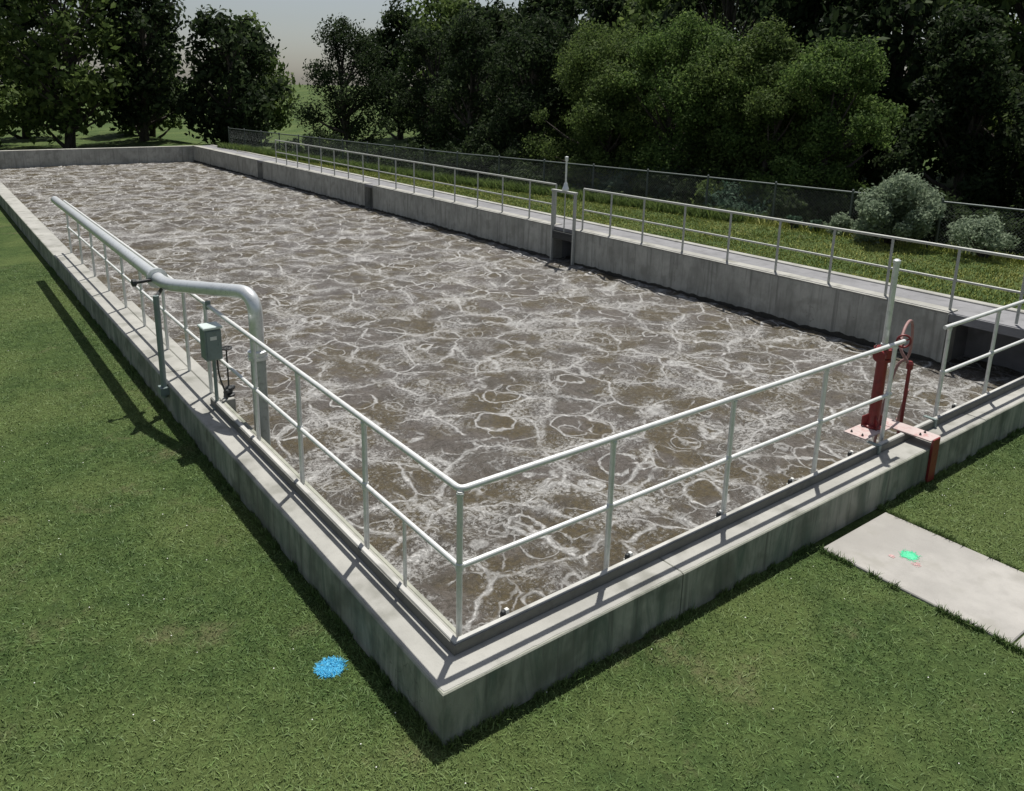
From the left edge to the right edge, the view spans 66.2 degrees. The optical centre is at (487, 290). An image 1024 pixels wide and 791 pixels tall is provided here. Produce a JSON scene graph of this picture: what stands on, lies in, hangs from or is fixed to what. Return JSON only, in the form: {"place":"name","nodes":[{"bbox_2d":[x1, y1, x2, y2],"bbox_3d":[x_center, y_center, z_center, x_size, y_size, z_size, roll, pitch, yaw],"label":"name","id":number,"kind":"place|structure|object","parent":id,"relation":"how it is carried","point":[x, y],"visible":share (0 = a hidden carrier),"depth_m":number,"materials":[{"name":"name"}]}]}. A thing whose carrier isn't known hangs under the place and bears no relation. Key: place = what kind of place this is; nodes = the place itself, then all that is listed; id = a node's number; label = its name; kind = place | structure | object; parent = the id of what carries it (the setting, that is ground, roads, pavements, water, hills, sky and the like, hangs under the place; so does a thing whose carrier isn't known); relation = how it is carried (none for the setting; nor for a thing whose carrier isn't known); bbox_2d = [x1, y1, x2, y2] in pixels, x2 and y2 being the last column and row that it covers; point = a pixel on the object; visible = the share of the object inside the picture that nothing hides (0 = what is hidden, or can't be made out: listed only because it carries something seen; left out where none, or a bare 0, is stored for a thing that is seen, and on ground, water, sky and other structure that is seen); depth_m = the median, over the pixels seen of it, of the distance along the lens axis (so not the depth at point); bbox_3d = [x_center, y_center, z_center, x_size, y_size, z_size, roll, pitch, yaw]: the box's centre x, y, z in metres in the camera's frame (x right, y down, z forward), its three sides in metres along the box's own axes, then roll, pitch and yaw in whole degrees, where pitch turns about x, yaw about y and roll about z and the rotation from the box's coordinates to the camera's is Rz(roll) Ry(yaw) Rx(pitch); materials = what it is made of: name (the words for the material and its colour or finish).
{"place":"outdoors","nodes":[
{"label":"outdoors","id":0,"kind":"place"},
{"bbox_2d":[2,0,1020,85],"label":"sky","id":1,"kind":"structure","parent":0,"point":[293,22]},
{"bbox_2d":[0,84,1023,790],"bbox_3d":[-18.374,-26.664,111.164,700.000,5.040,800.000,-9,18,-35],"label":"ground","id":2,"kind":"structure","parent":0,"point":[18,250],"depth_m":5.62,"materials":[{"name":"green plant"}]},
{"bbox_2d":[0,22,27,144],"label":"tree","id":3,"kind":"object","parent":2,"relation":"on","point":[9,122],"visible":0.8,"depth_m":49.45,"materials":[{"name":"green plant"}]},
{"bbox_2d":[0,0,67,138],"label":"tree","id":4,"kind":"object","parent":2,"relation":"on","point":[32,22],"visible":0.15,"depth_m":54.57,"materials":[{"name":"green plant"}]},
{"bbox_2d":[0,0,141,148],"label":"tree","id":5,"kind":"object","parent":2,"relation":"on","point":[69,118],"visible":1,"depth_m":46.90,"materials":[{"name":"green plant"}]},
{"bbox_2d":[82,0,193,140],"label":"tree","id":6,"kind":"object","parent":2,"relation":"on","point":[152,14],"visible":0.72,"depth_m":50.79,"materials":[{"name":"green plant"}]},
{"bbox_2d":[92,8,184,137],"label":"tree","id":7,"kind":"object","parent":2,"relation":"on","point":[153,127],"visible":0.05,"depth_m":59.67,"materials":[{"name":"green plant"}]},
{"bbox_2d":[168,4,294,146],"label":"tree","id":8,"kind":"object","parent":2,"relation":"on","point":[232,64],"visible":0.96,"depth_m":51.71,"materials":[{"name":"green plant"}]},
{"bbox_2d":[207,10,300,143],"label":"tree","id":9,"kind":"object","parent":2,"relation":"on","point":[280,117],"visible":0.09,"depth_m":62.45,"materials":[{"name":"green plant"}]},
{"bbox_2d":[271,138,303,153],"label":"shrub","id":10,"kind":"object","parent":2,"relation":"on","point":[288,145],"visible":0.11,"depth_m":45.69,"materials":[{"name":"green plant"}]},
{"bbox_2d":[291,137,331,154],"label":"shrub","id":11,"kind":"object","parent":2,"relation":"on","point":[310,151],"visible":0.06,"depth_m":44.69,"materials":[{"name":"green plant"}]},
{"bbox_2d":[301,126,342,157],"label":"shrub","id":12,"kind":"object","parent":2,"relation":"on","point":[312,141],"visible":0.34,"depth_m":43.14,"materials":[{"name":"green plant"}]},
{"bbox_2d":[309,137,345,159],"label":"shrub","id":13,"kind":"object","parent":2,"relation":"on","point":[336,146],"visible":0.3,"depth_m":42.74,"materials":[{"name":"green plant"}]},
{"bbox_2d":[313,655,347,678],"bbox_3d":[-1.085,2.624,5.472,0.256,0.017,0.241,-9,18,-35],"label":"paint mark","id":14,"kind":"object","parent":2,"relation":"on","point":[328,667],"visible":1,"depth_m":5.47,"materials":[{"name":"blue paint"}]},
{"bbox_2d":[327,139,358,160],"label":"shrub","id":15,"kind":"object","parent":2,"relation":"on","point":[338,156],"visible":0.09,"depth_m":42.25,"materials":[{"name":"green plant"}]},
{"bbox_2d":[287,12,402,149],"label":"tree","id":16,"kind":"object","parent":2,"relation":"on","point":[364,66],"visible":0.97,"depth_m":49.65,"materials":[{"name":"green plant"}]},
{"bbox_2d":[345,140,377,162],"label":"shrub","id":17,"kind":"object","parent":2,"relation":"on","point":[358,148],"visible":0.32,"depth_m":40.71,"materials":[{"name":"green plant"}]},
{"bbox_2d":[351,146,396,165],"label":"shrub","id":18,"kind":"object","parent":2,"relation":"on","point":[377,152],"visible":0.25,"depth_m":39.92,"materials":[{"name":"green plant"}]},
{"bbox_2d":[365,0,426,139],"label":"tree","id":19,"kind":"object","parent":2,"relation":"on","point":[391,17],"visible":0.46,"depth_m":64.45,"materials":[{"name":"green plant"}]},
{"bbox_2d":[380,143,426,169],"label":"shrub","id":20,"kind":"object","parent":2,"relation":"on","point":[391,151],"visible":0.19,"depth_m":38.44,"materials":[{"name":"green plant"}]},
{"bbox_2d":[390,139,425,170],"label":"shrub","id":21,"kind":"object","parent":2,"relation":"on","point":[409,156],"visible":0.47,"depth_m":37.94,"materials":[{"name":"green plant"}]},
{"bbox_2d":[415,149,446,173],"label":"shrub","id":22,"kind":"object","parent":2,"relation":"on","point":[427,166],"visible":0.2,"depth_m":36.78,"materials":[{"name":"green plant"}]},
{"bbox_2d":[378,23,487,152],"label":"tree","id":23,"kind":"object","parent":2,"relation":"on","point":[423,47],"visible":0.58,"depth_m":45.95,"materials":[{"name":"green plant"}]},
{"bbox_2d":[391,0,478,122],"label":"tree","id":24,"kind":"object","parent":2,"relation":"on","point":[427,7],"visible":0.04,"depth_m":60.58,"materials":[{"name":"green plant"}]},
{"bbox_2d":[405,0,474,137],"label":"tree","id":25,"kind":"object","parent":2,"relation":"on","point":[441,8],"visible":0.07,"depth_m":52.65,"materials":[{"name":"green plant"}]},
{"bbox_2d":[420,141,472,176],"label":"shrub","id":26,"kind":"object","parent":2,"relation":"on","point":[452,149],"visible":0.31,"depth_m":35.89,"materials":[{"name":"green plant"}]},
{"bbox_2d":[434,151,486,177],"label":"shrub","id":27,"kind":"object","parent":2,"relation":"on","point":[462,161],"visible":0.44,"depth_m":34.46,"materials":[{"name":"green plant"}]},
{"bbox_2d":[419,9,529,173],"bbox_3d":[-0.823,-10.103,40.970,5.853,8.772,6.846,-9,18,-35],"label":"tree","id":28,"kind":"object","parent":2,"relation":"on","point":[462,89],"visible":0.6,"depth_m":39.93,"materials":[{"name":"green plant"}]},
{"bbox_2d":[458,131,495,178],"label":"shrub","id":29,"kind":"object","parent":2,"relation":"on","point":[468,150],"visible":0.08,"depth_m":37.14,"materials":[{"name":"green plant"}]},
{"bbox_2d":[437,1,534,147],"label":"tree","id":30,"kind":"object","parent":2,"relation":"on","point":[491,15],"visible":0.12,"depth_m":48.95,"materials":[{"name":"green plant"}]},
{"bbox_2d":[468,143,509,180],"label":"shrub","id":31,"kind":"object","parent":2,"relation":"on","point":[486,150],"visible":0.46,"depth_m":34.05,"materials":[{"name":"green plant"}]},
{"bbox_2d":[217,141,769,222],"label":"undergrowth","id":32,"kind":"object","parent":2,"relation":"on","point":[509,185],"visible":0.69,"depth_m":28.80,"materials":[{"name":"green plant"}]},
{"bbox_2d":[473,0,517,101],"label":"tree","id":33,"kind":"object","parent":2,"relation":"on","point":[505,10],"visible":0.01,"depth_m":57.02,"materials":[{"name":"green plant"}]},
{"bbox_2d":[0,145,1023,745],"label":"aeration tank","id":34,"kind":"object","parent":2,"relation":"on","point":[442,677],"visible":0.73,"depth_m":7.63,"materials":[{"name":"concrete"}]},
{"bbox_2d":[153,288,169,397],"bbox_3d":[-3.990,0.628,9.598,0.137,1.294,0.520,-4,15,-17],"label":"pipe stand","id":35,"kind":"object","parent":34,"relation":"attached to","point":[163,389],"visible":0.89,"depth_m":9.42,"materials":[{"name":"grey metal"}]},
{"bbox_2d":[51,196,270,445],"bbox_3d":[-5.946,0.454,12.423,0.799,3.050,10.463,-10,18,-38],"label":"air pipe","id":36,"kind":"object","parent":35,"relation":"on","point":[159,278],"visible":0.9,"depth_m":8.79,"materials":[{"name":"metal"}]},
{"bbox_2d":[197,321,227,409],"bbox_3d":[-3.082,0.880,8.843,0.271,1.093,0.448,-3,15,-15],"label":"junction box","id":37,"kind":"object","parent":34,"relation":"attached to","point":[210,341],"visible":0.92,"depth_m":8.62,"materials":[{"name":"grey metal"}]},
{"bbox_2d":[206,330,221,359],"bbox_3d":[-2.994,0.597,8.599,0.146,0.320,0.017,-9,18,-35],"label":"door","id":38,"kind":"structure","parent":37,"relation":"in","point":[214,346],"depth_m":8.60,"materials":[{"name":"grey metal"}]},
{"bbox_2d":[222,346,234,396],"bbox_3d":[-3.035,0.939,9.191,0.140,0.596,0.184,3,14,9],"label":"hand valve","id":39,"kind":"object","parent":34,"relation":"on","point":[229,388],"visible":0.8,"depth_m":9.19,"materials":[{"name":"metal"}]},
{"bbox_2d":[275,140,556,223],"bbox_3d":[-4.096,-4.511,29.376,0.052,1.090,20.378,-9,18,-35],"label":"handrail","id":40,"kind":"object","parent":34,"relation":"on","point":[433,181],"visible":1,"depth_m":26.82,"materials":[{"name":"metal"}]},
{"bbox_2d":[63,200,905,637],"bbox_3d":[-2.393,-0.195,12.547,5.536,1.151,15.174,-9,18,-35],"label":"handrail","id":41,"kind":"object","parent":34,"relation":"on","point":[459,564],"visible":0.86,"depth_m":6.43,"materials":[{"name":"metal"}]},
{"bbox_2d":[0,161,1023,634],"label":"water","id":42,"kind":"structure","parent":34,"relation":"in","point":[460,359],"depth_m":12.90,"materials":[{"name":"brown liquid"}]},
{"bbox_2d":[550,156,577,264],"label":"slide gate","id":43,"kind":"structure","parent":34,"relation":"attached to","point":[562,235],"depth_m":20.71,"materials":[{"name":"metal"}]},
{"bbox_2d":[581,188,1023,323],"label":"handrail","id":44,"kind":"object","parent":34,"relation":"on","point":[889,267],"visible":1,"depth_m":15.12,"materials":[{"name":"metal"}]},
{"bbox_2d":[843,259,940,481],"bbox_3d":[4.393,0.816,8.213,1.058,2.312,0.726,-9,18,-35],"label":"valve stand","id":45,"kind":"object","parent":34,"relation":"on","point":[869,426],"visible":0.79,"depth_m":8.26,"materials":[{"name":"red paint"}]},
{"bbox_2d":[872,319,913,445],"bbox_3d":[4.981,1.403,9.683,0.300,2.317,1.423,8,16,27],"label":"valve handwheel","id":46,"kind":"object","parent":45,"relation":"attached to","point":[909,368],"visible":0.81,"depth_m":9.01,"materials":[{"name":"red paint"},{"name":"dark steel"}]},
{"bbox_2d":[933,300,1023,416],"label":"handrail","id":47,"kind":"object","parent":34,"relation":"on","point":[990,354],"visible":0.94,"depth_m":9.14,"materials":[{"name":"metal"}]},
{"bbox_2d":[488,146,545,181],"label":"shrub","id":48,"kind":"object","parent":2,"relation":"on","point":[513,153],"visible":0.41,"depth_m":32.83,"materials":[{"name":"green plant"}]},
{"bbox_2d":[497,159,549,186],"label":"shrub","id":49,"kind":"object","parent":2,"relation":"on","point":[521,173],"visible":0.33,"depth_m":31.57,"materials":[{"name":"green plant"}]},
{"bbox_2d":[462,4,585,169],"bbox_3d":[2.286,-8.823,36.654,6.738,8.578,5.779,-9,18,-35],"label":"tree","id":50,"kind":"object","parent":2,"relation":"on","point":[544,43],"visible":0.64,"depth_m":35.59,"materials":[{"name":"green plant"}]},
{"bbox_2d":[490,141,559,178],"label":"shrub","id":51,"kind":"object","parent":2,"relation":"on","point":[528,157],"visible":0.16,"depth_m":33.55,"materials":[{"name":"green plant"}]},
{"bbox_2d":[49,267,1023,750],"bbox_3d":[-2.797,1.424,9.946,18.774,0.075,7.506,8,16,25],"label":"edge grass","id":52,"kind":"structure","parent":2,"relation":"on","point":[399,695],"depth_m":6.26,"materials":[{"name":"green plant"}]},
{"bbox_2d":[508,0,591,143],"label":"tree","id":53,"kind":"object","parent":2,"relation":"on","point":[534,6],"visible":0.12,"depth_m":47.08,"materials":[{"name":"green plant"}]},
{"bbox_2d":[528,163,589,188],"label":"shrub","id":54,"kind":"object","parent":2,"relation":"on","point":[550,178],"visible":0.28,"depth_m":30.95,"materials":[{"name":"green plant"}]},
{"bbox_2d":[552,151,610,192],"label":"shrub","id":55,"kind":"object","parent":2,"relation":"on","point":[575,173],"visible":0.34,"depth_m":30.25,"materials":[{"name":"green plant"}]},
{"bbox_2d":[534,26,630,166],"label":"tree","id":56,"kind":"object","parent":2,"relation":"on","point":[559,122],"visible":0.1,"depth_m":36.16,"materials":[{"name":"green plant"}]},
{"bbox_2d":[519,16,661,180],"bbox_3d":[4.595,-7.559,33.427,5.398,7.768,6.006,9,17,30],"label":"tree","id":57,"kind":"object","parent":2,"relation":"on","point":[583,59],"visible":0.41,"depth_m":32.24,"materials":[{"name":"green plant"}]},
{"bbox_2d":[568,161,619,193],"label":"shrub","id":58,"kind":"object","parent":2,"relation":"on","point":[602,178],"visible":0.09,"depth_m":30.40,"materials":[{"name":"green plant"}]},
{"bbox_2d":[541,0,664,131],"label":"tree","id":59,"kind":"object","parent":2,"relation":"on","point":[604,8],"visible":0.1,"depth_m":44.32,"materials":[{"name":"green plant"}]},
{"bbox_2d":[568,0,652,38],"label":"tree","id":60,"kind":"object","parent":2,"relation":"on","point":[591,6],"visible":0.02,"depth_m":50.99,"materials":[{"name":"green plant"}]},
{"bbox_2d":[201,145,1023,322],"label":"walkway","id":61,"kind":"structure","parent":2,"relation":"on","point":[943,301],"depth_m":18.05,"materials":[{"name":"concrete"}]},
{"bbox_2d":[564,57,665,195],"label":"tree","id":62,"kind":"object","parent":2,"relation":"on","point":[606,108],"visible":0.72,"depth_m":29.96,"materials":[{"name":"green plant"}]},
{"bbox_2d":[211,145,1023,313],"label":"kerb","id":63,"kind":"structure","parent":2,"relation":"on","point":[824,271],"depth_m":18.38,"materials":[{"name":"concrete"}]},
{"bbox_2d":[596,165,644,195],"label":"shrub","id":64,"kind":"object","parent":2,"relation":"on","point":[621,184],"visible":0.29,"depth_m":29.25,"materials":[{"name":"green plant"}]},
{"bbox_2d":[228,127,1023,253],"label":"chain link fence","id":65,"kind":"object","parent":2,"relation":"on","point":[593,166],"visible":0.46,"depth_m":26.73,"materials":[{"name":"metal"}]},
{"bbox_2d":[237,149,1023,264],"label":"tall weeds","id":66,"kind":"object","parent":2,"relation":"on","point":[801,227],"visible":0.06,"depth_m":20.43,"materials":[{"name":"green plant"}]},
{"bbox_2d":[256,153,1023,309],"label":"bank grass","id":67,"kind":"structure","parent":2,"relation":"on","point":[586,203],"depth_m":19.59,"materials":[{"name":"green plant"}]},
{"bbox_2d":[603,175,685,202],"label":"shrub","id":68,"kind":"object","parent":2,"relation":"on","point":[640,189],"visible":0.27,"depth_m":27.86,"materials":[{"name":"green plant"}]},
{"bbox_2d":[601,0,705,156],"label":"tree","id":69,"kind":"object","parent":2,"relation":"on","point":[638,17],"visible":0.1,"depth_m":40.47,"materials":[{"name":"green plant"}]},
{"bbox_2d":[634,161,687,201],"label":"shrub","id":70,"kind":"object","parent":2,"relation":"on","point":[662,194],"visible":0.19,"depth_m":28.21,"materials":[{"name":"green plant"}]},
{"bbox_2d":[607,3,737,200],"bbox_3d":[7.324,-6.984,30.700,6.433,8.030,5.928,-9,18,-35],"label":"tree","id":71,"kind":"object","parent":2,"relation":"on","point":[658,51],"visible":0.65,"depth_m":29.31,"materials":[{"name":"green plant"}]},
{"bbox_2d":[645,164,716,204],"bbox_3d":[6.751,-3.335,27.734,2.630,2.285,2.400,12,18,37],"label":"shrub","id":72,"kind":"object","parent":2,"relation":"on","point":[695,170],"visible":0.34,"depth_m":27.52,"materials":[{"name":"green plant"}]},
{"bbox_2d":[690,178,731,208],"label":"shrub","id":73,"kind":"object","parent":2,"relation":"on","point":[703,188],"visible":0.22,"depth_m":26.16,"materials":[{"name":"green plant"}]},
{"bbox_2d":[661,25,767,195],"bbox_3d":[8.833,-6.097,29.222,4.553,7.104,5.515,1,14,1],"label":"tree","id":74,"kind":"object","parent":2,"relation":"on","point":[737,138],"visible":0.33,"depth_m":27.90,"materials":[{"name":"green plant"}]},
{"bbox_2d":[642,0,790,173],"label":"tree","id":75,"kind":"object","parent":2,"relation":"on","point":[720,7],"visible":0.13,"depth_m":37.62,"materials":[{"name":"green plant"}]},
{"bbox_2d":[680,172,753,212],"bbox_3d":[8.135,-3.073,27.029,2.750,2.095,2.456,0,14,-4],"label":"shrub","id":76,"kind":"object","parent":2,"relation":"on","point":[735,176],"visible":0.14,"depth_m":27.14,"materials":[{"name":"green plant"}]},
{"bbox_2d":[702,180,772,221],"bbox_3d":[8.059,-2.578,25.403,2.506,1.859,2.762,-9,18,-35],"label":"shrub","id":77,"kind":"object","parent":2,"relation":"on","point":[732,202],"visible":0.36,"depth_m":25.24,"materials":[{"name":"green plant"}]},
{"bbox_2d":[683,14,818,205],"bbox_3d":[9.517,-6.017,28.256,5.347,7.500,5.563,-9,18,-35],"label":"tree","id":78,"kind":"object","parent":2,"relation":"on","point":[767,48],"visible":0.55,"depth_m":27.30,"materials":[{"name":"green plant"}]},
{"bbox_2d":[710,0,795,68],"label":"tree","id":79,"kind":"object","parent":2,"relation":"on","point":[741,27],"visible":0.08,"depth_m":44.24,"materials":[{"name":"green plant"}]},
{"bbox_2d":[737,171,803,213],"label":"shrub","id":80,"kind":"object","parent":2,"relation":"on","point":[771,178],"visible":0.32,"depth_m":25.69,"materials":[{"name":"green plant"}]},
{"bbox_2d":[739,60,842,199],"bbox_3d":[10.089,-4.910,27.035,3.736,5.894,3.392,-9,18,-35],"label":"tree","id":81,"kind":"object","parent":2,"relation":"on","point":[769,110],"visible":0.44,"depth_m":26.21,"materials":[{"name":"green plant"}]},
{"bbox_2d":[787,215,802,228],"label":"shrub","id":82,"kind":"object","parent":2,"relation":"on","point":[794,218],"visible":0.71,"depth_m":21.70,"materials":[{"name":"green plant"}]},
{"bbox_2d":[760,189,833,230],"bbox_3d":[9.360,-2.300,24.343,2.257,1.700,2.617,12,18,37],"label":"shrub","id":83,"kind":"object","parent":2,"relation":"on","point":[801,212],"visible":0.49,"depth_m":23.87,"materials":[{"name":"green plant"}]},
{"bbox_2d":[808,219,822,231],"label":"shrub","id":84,"kind":"object","parent":2,"relation":"on","point":[816,221],"visible":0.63,"depth_m":21.30,"materials":[{"name":"green plant"}]},
{"bbox_2d":[793,182,860,225],"bbox_3d":[10.701,-2.378,24.583,2.091,2.019,2.751,-9,18,-35],"label":"shrub","id":85,"kind":"object","parent":2,"relation":"on","point":[837,204],"visible":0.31,"depth_m":24.26,"materials":[{"name":"green plant"}]},
{"bbox_2d":[742,0,919,183],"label":"tree","id":86,"kind":"object","parent":2,"relation":"on","point":[796,10],"visible":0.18,"depth_m":33.30,"materials":[{"name":"green plant"}]},
{"bbox_2d":[760,33,908,217],"bbox_3d":[11.418,-4.990,25.918,4.588,6.718,4.567,5,15,14],"label":"tree","id":87,"kind":"object","parent":2,"relation":"on","point":[829,68],"visible":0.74,"depth_m":25.07,"materials":[{"name":"green plant"}]},
{"bbox_2d":[819,189,860,224],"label":"shrub","id":88,"kind":"object","parent":2,"relation":"on","point":[857,212],"visible":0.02,"depth_m":24.29,"materials":[{"name":"green plant"}]},
{"bbox_2d":[822,211,857,236],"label":"shrub","id":89,"kind":"object","parent":2,"relation":"on","point":[841,221],"visible":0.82,"depth_m":20.70,"materials":[{"name":"green plant"}]},
{"bbox_2d":[794,0,965,192],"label":"tree","id":90,"kind":"object","parent":2,"relation":"on","point":[886,17],"visible":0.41,"depth_m":30.02,"materials":[{"name":"green plant"}]},
{"bbox_2d":[850,168,946,244],"bbox_3d":[10.245,-2.055,19.607,2.101,2.144,2.846,9,16,29],"label":"shrub","id":91,"kind":"object","parent":2,"relation":"on","point":[888,206],"visible":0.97,"depth_m":18.91,"materials":[{"name":"green plant"}]},
{"bbox_2d":[866,0,1013,177],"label":"tree","id":92,"kind":"object","parent":2,"relation":"on","point":[919,49],"visible":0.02,"depth_m":35.46,"materials":[{"name":"green plant"}]},
{"bbox_2d":[872,0,1023,216],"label":"tree","id":93,"kind":"object","parent":2,"relation":"on","point":[977,70],"visible":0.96,"depth_m":24.66,"materials":[{"name":"green plant"}]},
{"bbox_2d":[919,188,977,251],"bbox_3d":[12.730,-1.798,21.857,1.825,2.147,2.151,10,17,31],"label":"shrub","id":94,"kind":"object","parent":2,"relation":"on","point":[950,217],"visible":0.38,"depth_m":21.41,"materials":[{"name":"green plant"}]},
{"bbox_2d":[921,0,1023,214],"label":"tree","id":95,"kind":"object","parent":2,"relation":"on","point":[1016,45],"visible":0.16,"depth_m":28.00,"materials":[{"name":"green plant"}]},
{"bbox_2d":[944,212,1021,258],"bbox_3d":[11.258,-1.177,18.055,1.909,1.270,1.496,-9,18,-35],"label":"shrub","id":96,"kind":"object","parent":2,"relation":"on","point":[987,236],"visible":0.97,"depth_m":17.82,"materials":[{"name":"green plant"}]},
{"bbox_2d":[946,204,1023,258],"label":"shrub","id":97,"kind":"object","parent":2,"relation":"on","point":[1008,229],"visible":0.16,"depth_m":19.76,"materials":[{"name":"green plant"}]},
{"bbox_2d":[1004,84,1023,192],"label":"tree","id":98,"kind":"object","parent":2,"relation":"on","point":[1021,124],"visible":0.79,"depth_m":23.37,"materials":[{"name":"green plant"}]},
{"bbox_2d":[1010,218,1023,261],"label":"shrub","id":99,"kind":"object","parent":2,"relation":"on","point":[1021,230],"visible":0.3,"depth_m":19.51,"materials":[{"name":"green plant"}]},
{"bbox_2d":[824,512,1023,648],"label":"path","id":100,"kind":"structure","parent":0,"point":[973,586],"depth_m":6.67,"materials":[{"name":"concrete"}]},
{"bbox_2d":[898,550,921,561],"bbox_3d":[3.712,2.321,6.890,0.203,0.003,0.193,-9,18,-35],"label":"paint mark","id":101,"kind":"object","parent":100,"relation":"on","point":[911,555],"visible":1,"depth_m":6.89,"materials":[{"name":"green paint"}]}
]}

